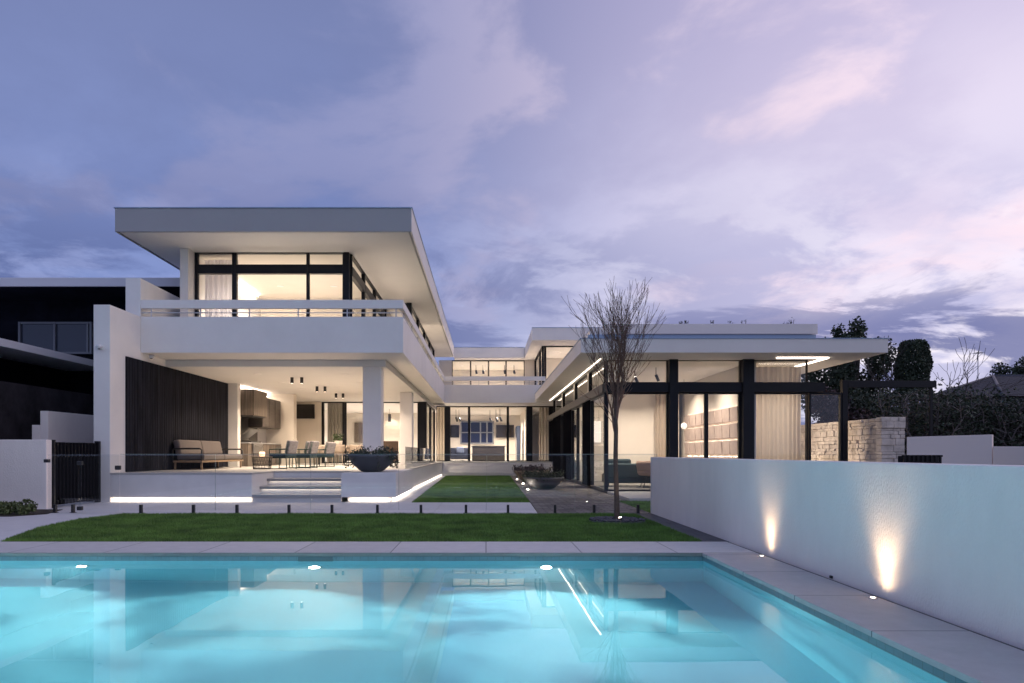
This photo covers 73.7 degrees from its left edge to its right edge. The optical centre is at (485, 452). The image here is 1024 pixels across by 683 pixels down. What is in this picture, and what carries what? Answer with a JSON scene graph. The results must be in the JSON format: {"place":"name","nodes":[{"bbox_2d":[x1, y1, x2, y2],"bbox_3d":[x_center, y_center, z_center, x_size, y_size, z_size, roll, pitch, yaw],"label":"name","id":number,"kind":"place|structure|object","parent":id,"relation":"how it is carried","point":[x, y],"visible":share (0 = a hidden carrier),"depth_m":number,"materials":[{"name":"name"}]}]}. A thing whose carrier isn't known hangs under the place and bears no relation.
{"place":"outdoors","nodes":[
{"label":"outdoors","id":0,"kind":"place"},
{"bbox_2d":[0,509,62,516],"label":"garden bed","id":1,"kind":"object","parent":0,"point":[40,511],"visible":0.5,"depth_m":13.98,"materials":[{"name":"soil"}]},
{"bbox_2d":[0,501,20,514],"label":"shrub","id":2,"kind":"object","parent":1,"relation":"on","point":[6,508],"visible":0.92,"depth_m":13.75,"materials":[{"name":"green plant"}]},
{"bbox_2d":[11,498,37,514],"bbox_3d":[-9.344,1.105,13.802,0.514,0.401,0.358,0,0,0],"label":"shrub","id":3,"kind":"object","parent":1,"relation":"on","point":[26,508],"visible":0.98,"depth_m":13.78,"materials":[{"name":"green plant"}]},
{"bbox_2d":[0,514,114,541],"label":"side path","id":4,"kind":"structure","parent":0,"point":[14,525],"depth_m":12.50,"materials":[{"name":"grey concrete"}]},
{"bbox_2d":[49,476,536,513],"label":"garden path","id":5,"kind":"structure","parent":0,"point":[404,503],"depth_m":15.69,"materials":[{"name":"grey concrete"}]},
{"bbox_2d":[44,459,76,512],"bbox_3d":[-8.858,0.641,14.306,0.763,1.222,0.100,0,0,0],"label":"glass fence return","id":6,"kind":"object","parent":5,"relation":"on","point":[55,505],"visible":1,"depth_m":14.27,"materials":[{"name":"black metal"}]},
{"bbox_2d":[139,454,639,512],"bbox_3d":[-2.025,0.636,14.200,11.158,1.231,0.100,0,0,0],"label":"glass pool fence","id":7,"kind":"object","parent":5,"relation":"on","point":[331,508],"visible":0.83,"depth_m":14.16,"materials":[{"name":"grey"}]},
{"bbox_2d":[1,512,701,541],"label":"lawn base","id":8,"kind":"object","parent":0,"point":[403,532],"visible":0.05,"depth_m":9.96,"materials":[{"name":"green plant"}]},
{"bbox_2d":[561,279,666,518],"bbox_3d":[2.300,-1.058,12.590,1.847,4.676,1.853,0,0,0],"label":"bare tree","id":9,"kind":"object","parent":8,"relation":"on","point":[620,372],"visible":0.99,"depth_m":12.50,"materials":[{"name":"brown plant"}]},
{"bbox_2d":[589,516,645,523],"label":"pebble mulch","id":10,"kind":"object","parent":8,"relation":"on","point":[612,520],"visible":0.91,"depth_m":12.35,"materials":[{"name":"grey gravel"}]},
{"bbox_2d":[384,441,397,465],"bbox_3d":[-3.750,0.018,26.610,0.620,0.980,0.660,0,0,0],"label":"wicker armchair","id":11,"kind":"object","parent":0,"point":[391,444],"visible":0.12,"depth_m":26.84,"materials":[{"name":"brown wicker"}]},
{"bbox_2d":[412,475,528,501],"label":"courtyard grass","id":12,"kind":"structure","parent":0,"point":[474,488],"depth_m":22.48,"materials":[{"name":"green plant"}]},
{"bbox_2d":[471,446,505,459],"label":"kitchen island","id":13,"kind":"structure","parent":0,"point":[488,452],"depth_m":44.50,"materials":[{"name":"stone"}]},
{"bbox_2d":[0,0,1023,424],"label":"sky","id":14,"kind":"structure","parent":0,"point":[824,163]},
{"bbox_2d":[511,476,651,513],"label":"cobbled courtyard","id":15,"kind":"structure","parent":0,"point":[565,496],"depth_m":18.36,"materials":[{"name":"grey stone"}]},
{"bbox_2d":[512,464,553,481],"bbox_3d":[2.004,0.856,29.447,1.813,0.781,1.779,0,0,0],"label":"plant","id":16,"kind":"object","parent":15,"relation":"on","point":[518,470],"visible":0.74,"depth_m":29.13,"materials":[{"name":"plant"}]},
{"bbox_2d":[522,468,564,488],"bbox_3d":[1.969,0.886,23.585,1.537,0.721,1.644,0,0,0],"label":"planter bowl","id":17,"kind":"object","parent":15,"relation":"on","point":[540,479],"visible":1,"depth_m":23.16,"materials":[{"name":"stone"}]},
{"bbox_2d":[607,491,650,500],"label":"side terrace","id":18,"kind":"structure","parent":0,"point":[636,495],"depth_m":19.12,"materials":[{"name":"concrete"}]},
{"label":"side lawn base","id":19,"kind":"structure","parent":0,"visible":0},
{"bbox_2d":[619,500,650,512],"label":"side grass","id":20,"kind":"structure","parent":19,"relation":"on","point":[645,505],"depth_m":16.60,"materials":[{"name":"green plant"}]},
{"bbox_2d":[898,455,942,462],"bbox_3d":[11.210,0.651,17.610,1.050,1.199,0.220,0,0,0],"label":"slatted screen","id":21,"kind":"object","parent":19,"relation":"on","point":[920,459],"visible":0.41,"depth_m":17.52,"materials":[{"name":"black metal"}]},
{"label":"ground","id":22,"kind":"structure","parent":0,"visible":0},
{"bbox_2d":[0,440,51,508],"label":"garden wall","id":23,"kind":"structure","parent":22,"relation":"on","point":[25,471],"depth_m":15.30,"materials":[{"name":"white paint"}]},
{"bbox_2d":[52,440,100,507],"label":"slatted gate","id":24,"kind":"structure","parent":23,"relation":"attached to","point":[73,481],"depth_m":16.43,"materials":[{"name":"black metal"}]},
{"bbox_2d":[32,411,93,442],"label":"stepped wall","id":25,"kind":"structure","parent":22,"relation":"on","point":[66,427],"depth_m":18.70,"materials":[{"name":"white paint"}]},
{"bbox_2d":[0,278,179,439],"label":"neighbour house","id":26,"kind":"structure","parent":22,"relation":"on","point":[46,344],"depth_m":22.42,"materials":[{"name":"black"}]},
{"bbox_2d":[18,322,93,353],"bbox_3d":[-15.059,-4.024,23.920,2.564,1.120,0.140,0,0,0],"label":"window","id":27,"kind":"structure","parent":26,"relation":"in","point":[64,337],"depth_m":23.92,"materials":[{"name":"grey"}]},
{"bbox_2d":[0,542,755,555],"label":"pool coping","id":28,"kind":"object","parent":22,"relation":"on","point":[353,548],"visible":0.8,"depth_m":8.94,"materials":[{"name":"stone"}]},
{"bbox_2d":[94,207,888,501],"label":"house","id":29,"kind":"structure","parent":22,"relation":"on","point":[339,301],"depth_m":21.05,"materials":[{"name":"paint"}]},
{"bbox_2d":[172,440,242,469],"bbox_3d":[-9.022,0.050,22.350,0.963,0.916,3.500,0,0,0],"label":"outdoor sofa","id":30,"kind":"object","parent":29,"relation":"on","point":[193,451],"visible":1,"depth_m":21.46,"materials":[{"name":"beige fabric"}]},
{"bbox_2d":[195,253,234,316],"bbox_3d":[-8.315,-4.619,21.000,1.230,3.057,0.140,0,0,0],"label":"window","id":31,"kind":"structure","parent":29,"relation":"in","point":[200,269],"depth_m":20.94,"materials":[{"name":"black metal"}]},
{"bbox_2d":[205,259,238,316],"bbox_3d":[-8.274,-4.585,21.397,1.048,2.930,0.130,0,0,3],"label":"curtain","id":32,"kind":"object","parent":29,"relation":"hanging from","point":[218,287],"visible":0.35,"depth_m":21.40,"materials":[{"name":"white fabric"}]},
{"bbox_2d":[240,389,266,417],"bbox_3d":[-9.145,-1.896,26.525,0.790,1.027,1.550,0,0,0],"label":"rangehood","id":33,"kind":"object","parent":29,"relation":"attached to","point":[253,403],"visible":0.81,"depth_m":25.80,"materials":[{"name":"brown wood"}]},
{"bbox_2d":[240,417,281,466],"bbox_3d":[-9.222,-0.492,27.680,0.644,2.000,4.140,0,0,0],"label":"outdoor kitchen counter","id":34,"kind":"object","parent":29,"relation":"on","point":[247,449],"visible":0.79,"depth_m":26.87,"materials":[{"name":"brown wood"}]},
{"bbox_2d":[240,428,262,452],"bbox_3d":[-9.145,-0.468,26.600,0.659,0.952,1.100,0,0,0],"label":"barbecue","id":35,"kind":"object","parent":34,"relation":"in","point":[249,433],"visible":0.79,"depth_m":26.48,"materials":[{"name":"silver metal"}]},
{"bbox_2d":[252,457,272,468],"bbox_3d":[-7.080,0.310,21.600,0.640,0.395,0.640,0,0,0],"label":"side table","id":36,"kind":"object","parent":29,"relation":"on","point":[268,467],"visible":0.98,"depth_m":21.43,"materials":[{"name":"black metal"}]},
{"bbox_2d":[248,398,280,428],"bbox_3d":[-9.235,-1.640,28.510,0.610,1.220,2.380,0,0,0],"label":"wall cupboard","id":37,"kind":"object","parent":29,"relation":"attached to","point":[272,420],"depth_m":28.30,"materials":[{"name":"brown wood"}]},
{"bbox_2d":[262,398,268,426],"bbox_3d":[-8.939,-1.640,27.710,0.018,1.180,0.740,0,0,0],"label":"door","id":38,"kind":"structure","parent":37,"relation":"in","point":[265,421],"depth_m":27.91,"materials":[{"name":"brown wood"}]},
{"bbox_2d":[269,399,274,427],"bbox_3d":[-8.939,-1.640,28.520,0.018,1.180,0.740,0,0,0],"label":"door","id":39,"kind":"structure","parent":37,"relation":"in","point":[271,402],"depth_m":28.43,"materials":[{"name":"brown wood"}]},
{"bbox_2d":[275,400,280,428],"bbox_3d":[-8.939,-1.640,29.320,0.018,1.180,0.740,0,0,0],"label":"door","id":40,"kind":"structure","parent":37,"relation":"in","point":[277,403],"depth_m":29.33,"materials":[{"name":"brown wood"}]},
{"bbox_2d":[235,253,307,316],"bbox_3d":[-6.582,-4.619,21.000,2.225,3.057,0.140,0,0,0],"label":"window","id":41,"kind":"structure","parent":29,"relation":"in","point":[240,269],"depth_m":20.93,"materials":[{"name":"black metal"}]},
{"bbox_2d":[269,440,298,468],"bbox_3d":[-6.471,0.054,21.892,0.751,0.910,0.611,0,0,15],"label":"garden armchair","id":42,"kind":"object","parent":29,"relation":"on","point":[290,449],"visible":0.95,"depth_m":21.67,"materials":[{"name":"grey fabric"}]},
{"bbox_2d":[292,441,318,467],"bbox_3d":[-6.020,0.054,22.846,0.751,0.910,0.611,0,0,8],"label":"garden armchair","id":43,"kind":"object","parent":29,"relation":"on","point":[313,449],"visible":0.84,"depth_m":22.59,"materials":[{"name":"fabric"}]},
{"bbox_2d":[297,404,314,418],"bbox_3d":[-9.065,-2.084,34.335,0.920,0.720,0.130,0,0,0],"label":"television","id":44,"kind":"object","parent":29,"relation":"attached to","point":[305,411],"visible":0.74,"depth_m":34.27,"materials":[{"name":"black glass"}]},
{"bbox_2d":[310,442,335,466],"bbox_3d":[-5.922,0.054,24.890,0.751,0.910,0.611,0,0,20],"label":"garden armchair","id":45,"kind":"object","parent":29,"relation":"on","point":[329,449],"visible":0.88,"depth_m":24.66,"materials":[{"name":"fabric"}]},
{"bbox_2d":[308,253,343,316],"bbox_3d":[-4.912,-4.619,21.000,1.105,3.057,0.140,0,0,0],"label":"window","id":46,"kind":"structure","parent":29,"relation":"in","point":[313,269],"depth_m":20.93,"materials":[{"name":"black metal"}]},
{"bbox_2d":[322,402,344,462],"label":"window","id":47,"kind":"structure","parent":29,"relation":"in","point":[323,403],"depth_m":34.44,"materials":[{"name":"black metal"}]},
{"bbox_2d":[328,403,341,461],"bbox_3d":[-7.675,-1.025,34.967,0.850,3.050,0.141,0,0,0],"label":"curtain","id":48,"kind":"object","parent":29,"relation":"hanging from","point":[334,418],"visible":0.48,"depth_m":34.96,"materials":[{"name":"grey fabric"}]},
{"bbox_2d":[332,445,344,464],"bbox_3d":[-6.350,0.079,29.385,0.568,0.861,0.511,0,0,0],"label":"dining chair","id":49,"kind":"object","parent":29,"relation":"on","point":[339,448],"visible":0.71,"depth_m":29.18,"materials":[{"name":"beige fabric"}]},
{"bbox_2d":[345,402,362,462],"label":"window","id":50,"kind":"structure","parent":29,"relation":"in","point":[345,402],"depth_m":34.44,"materials":[{"name":"black metal"}]},
{"bbox_2d":[350,254,364,316],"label":"window","id":51,"kind":"structure","parent":29,"relation":"in","point":[359,281],"depth_m":22.12,"materials":[{"name":"black metal"}]},
{"bbox_2d":[365,274,375,316],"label":"window","id":52,"kind":"structure","parent":29,"relation":"in","point":[368,295],"depth_m":24.42,"materials":[{"name":"clear glass"}]},
{"bbox_2d":[343,445,398,471],"bbox_3d":[-3.107,0.134,18.449,1.525,0.742,1.488,0,0,0],"label":"planter bowl","id":53,"kind":"object","parent":29,"relation":"on","point":[363,459],"visible":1,"depth_m":18.01,"materials":[{"name":"concrete"}]},
{"bbox_2d":[384,402,418,462],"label":"window","id":54,"kind":"structure","parent":29,"relation":"in","point":[384,402],"depth_m":34.44,"materials":[{"name":"black metal"}]},
{"bbox_2d":[405,447,429,468],"bbox_3d":[-2.534,0.152,26.225,0.012,0.705,9.550,0,0,0],"label":"glass balustrade","id":55,"kind":"object","parent":29,"relation":"on","point":[415,457],"visible":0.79,"depth_m":24.84,"materials":[{"name":"clear glass"}]},
{"bbox_2d":[427,403,430,461],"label":"window","id":56,"kind":"structure","parent":29,"relation":"in","point":[428,406],"depth_m":37.48,"materials":[{"name":"black metal"}]},
{"bbox_2d":[431,407,434,461],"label":"window","id":57,"kind":"structure","parent":29,"relation":"in","point":[432,409],"depth_m":39.57,"materials":[{"name":"black metal"}]},
{"bbox_2d":[437,408,443,459],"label":"curtain","id":58,"kind":"object","parent":29,"relation":"hanging from","point":[440,433],"visible":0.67,"depth_m":41.44,"materials":[{"name":"beige fabric"}]},
{"bbox_2d":[436,406,444,460],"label":"window","id":59,"kind":"structure","parent":29,"relation":"in","point":[436,406],"depth_m":40.94,"materials":[{"name":"black metal"}]},
{"bbox_2d":[450,425,458,437],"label":"wall screen","id":60,"kind":"object","parent":29,"relation":"attached to","point":[454,431],"depth_m":49.92,"materials":[{"name":"grey glass"}]},
{"bbox_2d":[450,447,467,458],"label":"lounge setting","id":61,"kind":"object","parent":29,"relation":"on","point":[459,453],"visible":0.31,"depth_m":44.30,"materials":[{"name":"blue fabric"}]},
{"bbox_2d":[460,421,493,443],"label":"rear window","id":62,"kind":"structure","parent":29,"relation":"in","point":[481,432],"depth_m":49.93,"materials":[{"name":"blue"}]},
{"bbox_2d":[496,425,513,437],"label":"overhead cupboard","id":63,"kind":"object","parent":29,"relation":"attached to","point":[501,431],"visible":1,"depth_m":49.75,"materials":[{"name":"black"}]},
{"bbox_2d":[515,426,519,459],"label":"glass cabinet","id":64,"kind":"object","parent":29,"relation":"on","point":[517,442],"visible":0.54,"depth_m":45.10,"materials":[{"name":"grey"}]},
{"bbox_2d":[534,346,543,384],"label":"window","id":65,"kind":"structure","parent":29,"relation":"in","point":[539,360],"depth_m":41.00,"materials":[{"name":"black metal"}]},
{"bbox_2d":[539,408,547,459],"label":"curtain","id":66,"kind":"object","parent":29,"relation":"hanging from","point":[543,435],"visible":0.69,"depth_m":41.51,"materials":[{"name":"beige fabric"}]},
{"bbox_2d":[553,394,561,412],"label":"window","id":67,"kind":"structure","parent":29,"relation":"in","point":[557,403],"depth_m":35.92,"materials":[{"name":"clear glass"}]},
{"bbox_2d":[544,346,572,379],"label":"window","id":68,"kind":"structure","parent":29,"relation":"in","point":[544,346],"depth_m":38.94,"materials":[{"name":"black metal"}]},
{"bbox_2d":[561,414,562,475],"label":"window","id":69,"kind":"structure","parent":29,"relation":"in","point":[561,414],"depth_m":33.57,"materials":[{"name":"black metal"}]},
{"bbox_2d":[563,385,573,406],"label":"window","id":70,"kind":"structure","parent":29,"relation":"in","point":[568,396],"depth_m":31.13,"materials":[{"name":"clear glass"}]},
{"bbox_2d":[571,407,576,481],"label":"window","id":71,"kind":"structure","parent":29,"relation":"in","point":[573,411],"depth_m":29.02,"materials":[{"name":"black metal"}]},
{"bbox_2d":[577,404,581,483],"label":"window","id":72,"kind":"structure","parent":29,"relation":"in","point":[579,408],"depth_m":27.47,"materials":[{"name":"clear glass"}]},
{"bbox_2d":[575,375,586,399],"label":"window","id":73,"kind":"structure","parent":29,"relation":"in","point":[579,386],"depth_m":27.43,"materials":[{"name":"clear glass"}]},
{"bbox_2d":[590,393,603,490],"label":"window","id":74,"kind":"structure","parent":29,"relation":"in","point":[601,395],"depth_m":24.15,"materials":[{"name":"black metal"}]},
{"bbox_2d":[594,421,600,441],"bbox_3d":[4.625,-0.900,28.940,0.474,0.900,0.080,0,0,0],"label":"picture","id":75,"kind":"object","parent":29,"relation":"attached to","point":[597,431],"visible":0.64,"depth_m":28.90,"materials":[{"name":"white"}]},
{"bbox_2d":[589,361,606,391],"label":"window","id":76,"kind":"structure","parent":29,"relation":"in","point":[590,373],"depth_m":24.33,"materials":[{"name":"black metal"}]},
{"bbox_2d":[602,459,650,486],"bbox_3d":[5.237,0.700,24.575,2.000,0.980,0.950,0,0,0],"label":"lounge sofa","id":77,"kind":"object","parent":29,"relation":"on","point":[627,471],"visible":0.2,"depth_m":24.11,"materials":[{"name":"teal fabric"}]},
{"bbox_2d":[607,393,667,490],"bbox_3d":[4.714,-0.346,21.300,1.873,3.069,0.120,0,0,0],"label":"window","id":78,"kind":"structure","parent":29,"relation":"in","point":[608,393],"depth_m":21.24,"materials":[{"name":"black metal"}]},
{"bbox_2d":[636,461,650,487],"bbox_3d":[5.632,0.733,23.580,0.879,0.926,0.840,0,0,0],"label":"tub chair","id":79,"kind":"object","parent":29,"relation":"on","point":[643,468],"visible":0.56,"depth_m":23.29,"materials":[{"name":"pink fabric"}]},
{"bbox_2d":[655,394,665,456],"bbox_3d":[7.375,-0.790,28.671,0.512,3.920,0.128,0,0,10],"label":"curtain","id":80,"kind":"object","parent":29,"relation":"hanging from","point":[660,425],"visible":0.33,"depth_m":28.68,"materials":[{"name":"beige fabric"}]},
{"bbox_2d":[678,393,705,457],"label":"window","id":81,"kind":"structure","parent":29,"relation":"in","point":[678,393],"depth_m":21.24,"materials":[{"name":"black metal"}]},
{"bbox_2d":[678,360,740,381],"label":"window","id":82,"kind":"structure","parent":29,"relation":"in","point":[678,360],"depth_m":21.24,"materials":[{"name":"clear glass"}]},
{"bbox_2d":[706,393,740,458],"bbox_3d":[7.391,-0.346,21.300,1.052,3.069,0.120,0,0,0],"label":"window","id":83,"kind":"structure","parent":29,"relation":"in","point":[739,394],"depth_m":21.24,"materials":[{"name":"black metal"}]},
{"bbox_2d":[756,366,800,459],"bbox_3d":[9.251,-0.790,21.769,1.560,3.920,0.140,0,0,0],"label":"curtain","id":84,"kind":"object","parent":29,"relation":"hanging from","point":[778,426],"visible":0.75,"depth_m":21.75,"materials":[{"name":"beige fabric"}]},
{"bbox_2d":[754,360,807,381],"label":"window","id":85,"kind":"structure","parent":29,"relation":"in","point":[806,361],"depth_m":21.24,"materials":[{"name":"black metal"}]},
{"bbox_2d":[754,393,807,459],"bbox_3d":[9.137,-0.346,21.300,1.738,3.069,0.120,0,0,0],"label":"window","id":86,"kind":"structure","parent":29,"relation":"in","point":[806,394],"depth_m":21.26,"materials":[{"name":"black metal"}]},
{"bbox_2d":[808,393,841,460],"bbox_3d":[10.566,-0.346,21.300,1.010,3.069,0.120,0,0,0],"label":"window","id":87,"kind":"structure","parent":29,"relation":"in","point":[809,394],"depth_m":21.24,"materials":[{"name":"black metal"}]},
{"bbox_2d":[639,514,728,541],"bbox_3d":[3.255,1.274,11.873,0.370,0.040,4.435,0,0,0],"label":"slate edging","id":88,"kind":"object","parent":22,"relation":"on","point":[698,534],"visible":0.61,"depth_m":11.20,"materials":[{"name":"grey stone"}]},
{"bbox_2d":[651,457,1023,650],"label":"garden wall","id":89,"kind":"structure","parent":22,"relation":"on","point":[942,542],"depth_m":5.91,"materials":[{"name":"paint"}]},
{"bbox_2d":[811,384,876,423],"bbox_3d":[13.725,-0.655,26.643,2.822,3.958,2.722,0,0,0],"label":"hedge shrub","id":90,"kind":"object","parent":22,"relation":"on","point":[828,413],"visible":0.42,"depth_m":26.03,"materials":[{"name":"green plant"}]},
{"bbox_2d":[801,315,897,417],"bbox_3d":[17.748,-2.546,32.992,5.452,7.807,3.580,0,0,-17],"label":"garden tree","id":91,"kind":"object","parent":22,"relation":"on","point":[837,374],"visible":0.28,"depth_m":32.20,"materials":[{"name":"green plant"}]},
{"bbox_2d":[801,417,905,461],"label":"stone wall","id":92,"kind":"structure","parent":22,"relation":"on","point":[879,439],"depth_m":21.11,"materials":[{"name":"stone"}]},
{"bbox_2d":[702,553,1023,682],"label":"pool coping side","id":93,"kind":"object","parent":22,"relation":"on","point":[967,656],"visible":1,"depth_m":5.01,"materials":[{"name":"stone"}]},
{"bbox_2d":[848,388,915,448],"bbox_3d":[15.575,-0.651,27.306,2.460,3.938,2.728,0,0,-39],"label":"hedge shrub","id":94,"kind":"object","parent":22,"relation":"on","point":[854,402],"visible":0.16,"depth_m":26.80,"materials":[{"name":"green plant"}]},
{"bbox_2d":[860,340,910,399],"bbox_3d":[17.802,-1.793,30.568,1.861,6.293,2.298,0,0,-42],"label":"bare garden tree","id":95,"kind":"object","parent":22,"relation":"on","point":[869,371],"visible":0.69,"depth_m":30.24,"materials":[{"name":"brown plant"}]},
{"bbox_2d":[840,380,936,460],"bbox_3d":[12.542,-0.488,21.430,2.922,3.555,0.420,0,0,0],"label":"steel pergola frame","id":96,"kind":"object","parent":22,"relation":"on","point":[845,385],"visible":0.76,"depth_m":21.22,"materials":[{"name":"black metal"}]},
{"bbox_2d":[893,338,933,413],"bbox_3d":[18.739,-1.875,29.993,1.620,6.249,1.663,0,0,0],"label":"columnar cypress","id":97,"kind":"object","parent":22,"relation":"on","point":[914,360],"visible":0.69,"depth_m":29.57,"materials":[{"name":"green plant"}]},
{"bbox_2d":[863,377,977,453],"bbox_3d":[15.794,-0.756,25.040,3.788,4.080,2.526,0,0,0],"label":"tangled shrub","id":98,"kind":"object","parent":22,"relation":"on","point":[912,400],"visible":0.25,"depth_m":24.92,"materials":[{"name":"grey plant"}]},
{"bbox_2d":[874,385,997,454],"bbox_3d":[15.734,-0.565,23.940,3.605,3.687,2.898,0,0,33],"label":"tangled shrub","id":99,"kind":"object","parent":22,"relation":"on","point":[939,417],"visible":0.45,"depth_m":23.78,"materials":[{"name":"green plant"}]},
{"bbox_2d":[904,382,1013,436],"bbox_3d":[17.277,-0.614,24.651,3.724,3.794,2.603,0,0,16],"label":"tangled shrub","id":100,"kind":"object","parent":22,"relation":"on","point":[952,395],"visible":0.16,"depth_m":24.39,"materials":[{"name":"green plant"}]},
{"bbox_2d":[904,375,1023,454],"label":"tiled house","id":101,"kind":"structure","parent":22,"relation":"on","point":[1001,379],"depth_m":40.95,"materials":[{"name":"tile"}]},
{"bbox_2d":[907,435,1023,464],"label":"boundary wall","id":102,"kind":"structure","parent":22,"relation":"on","point":[969,449],"depth_m":19.00,"materials":[{"name":"beige"}]},
{"bbox_2d":[933,337,1023,398],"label":"bare garden tree","id":103,"kind":"object","parent":22,"relation":"on","point":[967,377],"visible":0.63,"depth_m":31.06,"materials":[{"name":"brown plant"}]},
{"bbox_2d":[936,382,1023,446],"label":"tangled shrub","id":104,"kind":"object","parent":22,"relation":"on","point":[1001,443],"visible":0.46,"depth_m":23.72,"materials":[{"name":"green plant"}]},
{"bbox_2d":[952,388,1023,446],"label":"tangled shrub","id":105,"kind":"object","parent":22,"relation":"on","point":[1021,427],"visible":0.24,"depth_m":23.95,"materials":[{"name":"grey plant"}]},
{"bbox_2d":[979,397,1023,446],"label":"tangled shrub","id":106,"kind":"object","parent":22,"relation":"on","point":[1013,425],"visible":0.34,"depth_m":23.74,"materials":[{"name":"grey plant"}]},
{"bbox_2d":[989,355,1023,396],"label":"distant tree","id":107,"kind":"object","parent":22,"relation":"on","point":[1016,369],"visible":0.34,"depth_m":47.81,"materials":[{"name":"green plant"}]},
{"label":"pool shell","id":108,"kind":"structure","parent":0,"visible":0},
{"bbox_2d":[298,556,332,560],"bbox_3d":[-2.140,1.355,8.599,0.440,0.110,0.062,0,0,0],"label":"pool skimmer","id":109,"kind":"object","parent":108,"relation":"attached to","point":[315,558],"visible":0.56,"depth_m":8.57,"materials":[{"name":"grey"}]},
{"bbox_2d":[0,560,949,682],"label":"pool water","id":110,"kind":"structure","parent":108,"relation":"in","point":[385,621],"depth_m":5.31,"materials":[{"name":"blue liquid"}]},
{"bbox_2d":[0,556,966,682],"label":"pool waterline","id":111,"kind":"object","parent":108,"relation":"attached to","point":[910,659],"visible":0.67,"depth_m":8.58,"materials":[{"name":"tile"}]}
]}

